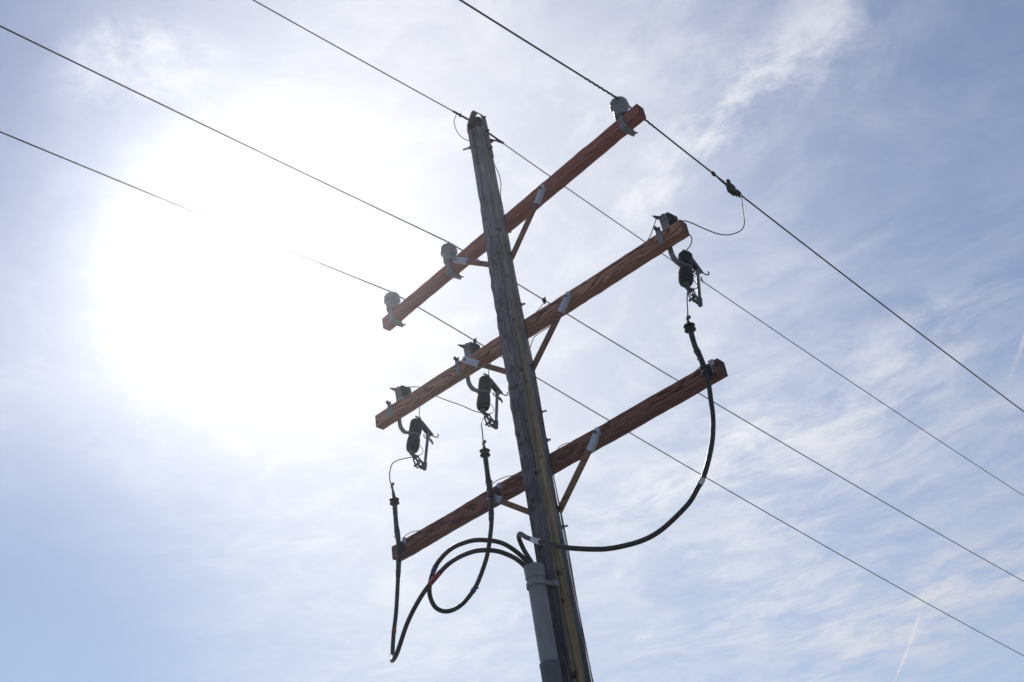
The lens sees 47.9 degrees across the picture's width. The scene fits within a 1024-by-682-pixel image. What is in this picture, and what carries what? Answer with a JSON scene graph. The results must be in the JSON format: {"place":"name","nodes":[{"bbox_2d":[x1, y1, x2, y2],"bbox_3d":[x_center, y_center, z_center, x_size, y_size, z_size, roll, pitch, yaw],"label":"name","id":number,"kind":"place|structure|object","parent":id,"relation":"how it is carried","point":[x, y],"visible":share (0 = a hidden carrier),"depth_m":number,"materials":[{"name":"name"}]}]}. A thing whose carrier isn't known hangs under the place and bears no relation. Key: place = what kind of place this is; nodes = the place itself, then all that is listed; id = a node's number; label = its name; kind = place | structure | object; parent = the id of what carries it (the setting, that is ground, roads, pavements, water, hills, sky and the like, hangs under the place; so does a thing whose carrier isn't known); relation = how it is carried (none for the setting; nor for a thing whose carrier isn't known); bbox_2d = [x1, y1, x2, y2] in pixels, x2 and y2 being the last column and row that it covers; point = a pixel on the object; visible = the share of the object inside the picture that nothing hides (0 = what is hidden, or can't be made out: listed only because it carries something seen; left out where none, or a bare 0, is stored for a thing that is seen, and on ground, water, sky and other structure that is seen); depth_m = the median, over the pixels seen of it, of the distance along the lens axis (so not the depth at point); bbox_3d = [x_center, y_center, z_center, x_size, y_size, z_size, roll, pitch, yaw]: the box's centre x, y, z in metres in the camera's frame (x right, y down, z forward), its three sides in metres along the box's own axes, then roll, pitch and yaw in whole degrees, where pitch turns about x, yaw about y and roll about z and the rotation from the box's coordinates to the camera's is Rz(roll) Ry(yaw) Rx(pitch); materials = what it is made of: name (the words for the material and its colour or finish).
{"place":"outdoors","nodes":[
{"label":"outdoors","id":0,"kind":"place"},
{"bbox_2d":[0,0,1023,681],"label":"sky","id":1,"kind":"structure","parent":0,"point":[195,461],"materials":[{"name":"blue"}]},
{"label":"ground","id":2,"kind":"structure","parent":0,"visible":0},
{"bbox_2d":[463,126,591,681],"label":"utility pole","id":3,"kind":"object","parent":2,"relation":"on","point":[542,503],"visible":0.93,"depth_m":8.04,"materials":[{"name":"brown wood"}]},
{"bbox_2d":[467,110,493,157],"bbox_3d":[-0.279,-1.736,9.777,0.234,0.587,0.108,-34,-42,31],"label":"pole top insulator","id":4,"kind":"object","parent":3,"relation":"attached to","point":[479,121],"visible":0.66,"depth_m":9.81,"materials":[{"name":"metal"}]},
{"bbox_2d":[253,0,1023,495],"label":"power line","id":5,"kind":"object","parent":4,"relation":"attached to","point":[601,212],"visible":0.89,"depth_m":10.32,"materials":[{"name":"metal"}]},
{"bbox_2d":[382,104,645,330],"bbox_3d":[-0.048,-0.783,9.186,0.194,0.520,3.018,24,-47,-38],"label":"crossarm","id":6,"kind":"object","parent":3,"relation":"attached to","point":[568,172],"visible":0.94,"depth_m":9.01,"materials":[{"name":"wood"}]},
{"bbox_2d":[384,292,405,326],"bbox_3d":[-1.026,-0.284,10.054,0.147,0.328,0.183,-34,-42,31],"label":"pin insulator","id":7,"kind":"object","parent":6,"relation":"attached to","point":[392,300],"visible":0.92,"depth_m":10.02,"materials":[{"name":"grey ceramic"}]},
{"bbox_2d":[0,131,1023,655],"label":"power line","id":8,"kind":"object","parent":7,"relation":"attached to","point":[452,327],"visible":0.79,"depth_m":10.16,"materials":[{"name":"metal"}]},
{"bbox_2d":[440,243,463,279],"bbox_3d":[-0.507,-0.677,9.660,0.147,0.328,0.183,-34,-42,31],"label":"pin insulator","id":9,"kind":"object","parent":6,"relation":"attached to","point":[448,252],"visible":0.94,"depth_m":9.62,"materials":[{"name":"grey ceramic"}]},
{"bbox_2d":[0,25,1023,581],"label":"power line","id":10,"kind":"object","parent":9,"relation":"attached to","point":[544,301],"visible":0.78,"depth_m":9.26,"materials":[{"name":"metal"}]},
{"bbox_2d":[610,96,637,136],"bbox_3d":[0.833,-1.692,8.641,0.147,0.328,0.183,-34,-42,31],"label":"pin insulator","id":11,"kind":"object","parent":6,"relation":"attached to","point":[619,108],"visible":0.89,"depth_m":8.60,"materials":[{"name":"grey ceramic"}]},
{"bbox_2d":[459,0,1023,411],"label":"power line","id":12,"kind":"object","parent":11,"relation":"attached to","point":[574,71],"visible":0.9,"depth_m":9.31,"materials":[{"name":"metal"}]},
{"bbox_2d":[711,171,740,197],"bbox_3d":[1.765,-1.284,9.472,0.042,0.156,0.400,-34,-42,31],"label":"line clamp","id":13,"kind":"object","parent":12,"relation":"attached to","point":[731,189],"visible":0.98,"depth_m":9.48,"materials":[{"name":"metal"}]},
{"bbox_2d":[682,189,744,234],"bbox_3d":[1.544,-1.050,8.866,0.067,1.075,1.303,-34,-42,30],"label":"jumper wire","id":14,"kind":"object","parent":13,"relation":"hanging from","point":[719,233],"visible":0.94,"depth_m":8.74,"materials":[{"name":"black metal"}]},
{"bbox_2d":[375,219,689,429],"bbox_3d":[0.067,0.086,8.605,3.136,0.517,0.206,-34,-42,31],"label":"crossarm","id":15,"kind":"object","parent":3,"relation":"attached to","point":[625,265],"visible":0.91,"depth_m":8.48,"materials":[{"name":"wood"}]},
{"bbox_2d":[386,401,411,434],"bbox_3d":[-0.928,0.627,9.423,0.046,0.260,0.245,-34,-42,31],"label":"mounting bracket","id":16,"kind":"object","parent":15,"relation":"attached to","point":[400,426],"visible":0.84,"depth_m":9.38,"materials":[{"name":"metal"}]},
{"bbox_2d":[406,416,438,470],"bbox_3d":[-0.747,0.849,9.474,0.109,0.533,0.270,-34,-58,31],"label":"fuse cutout","id":17,"kind":"object","parent":16,"relation":"hanging from","point":[418,425],"visible":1,"depth_m":9.43,"materials":[{"name":"ceramic"}]},
{"bbox_2d":[390,385,410,401],"bbox_3d":[-0.903,0.506,9.528,0.168,0.316,0.108,15,-42,-31],"label":"surge arrester","id":18,"kind":"object","parent":15,"relation":"attached to","point":[401,391],"visible":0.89,"depth_m":9.56,"materials":[{"name":"ceramic"}]},
{"bbox_2d":[394,386,479,412],"bbox_3d":[-0.593,0.485,9.287,0.835,0.630,0.047,-27,-38,22],"label":"ground lead","id":19,"kind":"object","parent":18,"relation":"attached to","point":[447,400],"visible":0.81,"depth_m":9.17,"materials":[{"name":"black metal"}]},
{"bbox_2d":[453,356,480,393],"bbox_3d":[-0.355,0.264,9.023,0.046,0.266,0.245,-34,-42,31],"label":"mounting bracket","id":20,"kind":"object","parent":15,"relation":"attached to","point":[468,382],"visible":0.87,"depth_m":8.99,"materials":[{"name":"metal"}]},
{"bbox_2d":[476,373,507,429],"bbox_3d":[-0.164,0.484,9.067,0.109,0.533,0.270,-34,-57,31],"label":"fuse cutout","id":21,"kind":"object","parent":20,"relation":"hanging from","point":[486,383],"visible":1,"depth_m":9.01,"materials":[{"name":"ceramic"}]},
{"bbox_2d":[458,342,479,356],"bbox_3d":[-0.318,0.139,9.118,0.168,0.302,0.108,15,-42,-31],"label":"surge arrester","id":22,"kind":"object","parent":15,"relation":"attached to","point":[469,348],"visible":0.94,"depth_m":9.15,"materials":[{"name":"ceramic"}]},
{"bbox_2d":[652,212,677,230],"bbox_3d":[1.114,-0.777,8.126,0.168,0.310,0.108,15,-42,-31],"label":"surge arrester","id":23,"kind":"object","parent":15,"relation":"attached to","point":[667,219],"visible":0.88,"depth_m":8.15,"materials":[{"name":"metal"}]},
{"bbox_2d":[530,219,655,347],"bbox_3d":[0.607,-0.401,8.378,1.243,0.463,0.086,-30,-40,26],"label":"ground lead","id":24,"kind":"object","parent":23,"relation":"attached to","point":[550,325],"visible":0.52,"depth_m":8.52,"materials":[{"name":"black metal"}]},
{"bbox_2d":[653,226,684,266],"bbox_3d":[1.090,-0.660,8.020,0.046,0.261,0.245,-34,-42,31],"label":"mounting bracket","id":25,"kind":"object","parent":15,"relation":"attached to","point":[674,258],"visible":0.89,"depth_m":7.98,"materials":[{"name":"metal"}]},
{"bbox_2d":[678,249,709,306],"bbox_3d":[1.267,-0.432,8.069,0.109,0.533,0.270,-34,-61,31],"label":"fuse cutout","id":26,"kind":"object","parent":25,"relation":"hanging from","point":[686,275],"visible":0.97,"depth_m":7.99,"materials":[{"name":"ceramic"}]},
{"bbox_2d":[523,562,562,681],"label":"conduit","id":27,"kind":"object","parent":3,"relation":"attached to","point":[536,587],"visible":1,"depth_m":7.10,"materials":[{"name":"grey plastic"}]},
{"bbox_2d":[493,159,592,681],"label":"ground wire","id":28,"kind":"object","parent":3,"relation":"attached to","point":[545,437],"visible":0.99,"depth_m":7.98,"materials":[{"name":"black metal"}]},
{"bbox_2d":[525,329,593,681],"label":"ground wire","id":29,"kind":"object","parent":3,"relation":"attached to","point":[558,498],"visible":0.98,"depth_m":7.67,"materials":[{"name":"black metal"}]},
{"bbox_2d":[392,358,727,560],"bbox_3d":[0.241,1.035,7.934,3.084,0.482,0.198,-34,-42,31],"label":"crossarm","id":30,"kind":"object","parent":3,"relation":"attached to","point":[583,448],"visible":0.86,"depth_m":7.76,"materials":[{"name":"wood"}]},
{"bbox_2d":[394,536,405,556],"bbox_3d":[-0.836,1.559,8.720,0.095,0.215,0.081,-34,-42,31],"label":"cable bracket","id":31,"kind":"object","parent":30,"relation":"attached to","point":[402,548],"visible":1,"depth_m":8.70,"materials":[{"name":"metal"}]},
{"bbox_2d":[389,456,525,662],"bbox_3d":[-0.554,1.235,8.182,0.535,1.886,1.506,11,-40,-27],"label":"riser cable","id":32,"kind":"object","parent":31,"relation":"attached to","point":[394,503],"visible":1,"depth_m":7.70,"materials":[{"name":"rubber"}]},
{"bbox_2d":[486,481,500,500],"bbox_3d":[-0.125,1.072,8.193,0.095,0.215,0.121,-34,-42,31],"label":"cable bracket","id":33,"kind":"object","parent":30,"relation":"attached to","point":[496,490],"visible":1,"depth_m":8.18,"materials":[{"name":"metal"}]},
{"bbox_2d":[427,414,528,613],"bbox_3d":[-0.330,1.045,8.060,0.646,1.744,0.774,-1,-36,-13],"label":"riser cable","id":34,"kind":"object","parent":33,"relation":"attached to","point":[484,451],"visible":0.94,"depth_m":7.74,"materials":[{"name":"rubber"}]},
{"bbox_2d":[403,367,699,537],"bbox_3d":[0.216,0.817,8.055,2.874,0.056,0.108,-34,-42,31],"label":"ground lead","id":35,"kind":"object","parent":30,"relation":"attached to","point":[508,476],"visible":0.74,"depth_m":8.24,"materials":[{"name":"black metal"}]},
{"bbox_2d":[697,358,714,379],"bbox_3d":[1.232,0.182,7.244,0.095,0.215,0.095,-34,-42,31],"label":"cable bracket","id":36,"kind":"object","parent":30,"relation":"attached to","point":[709,368],"visible":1,"depth_m":7.22,"materials":[{"name":"metal"}]},
{"bbox_2d":[516,290,715,562],"bbox_3d":[0.582,0.550,7.388,1.507,1.908,0.495,-20,-36,14],"label":"riser cable","id":37,"kind":"object","parent":36,"relation":"attached to","point":[689,327],"visible":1,"depth_m":6.88,"materials":[{"name":"rubber"}]}
]}

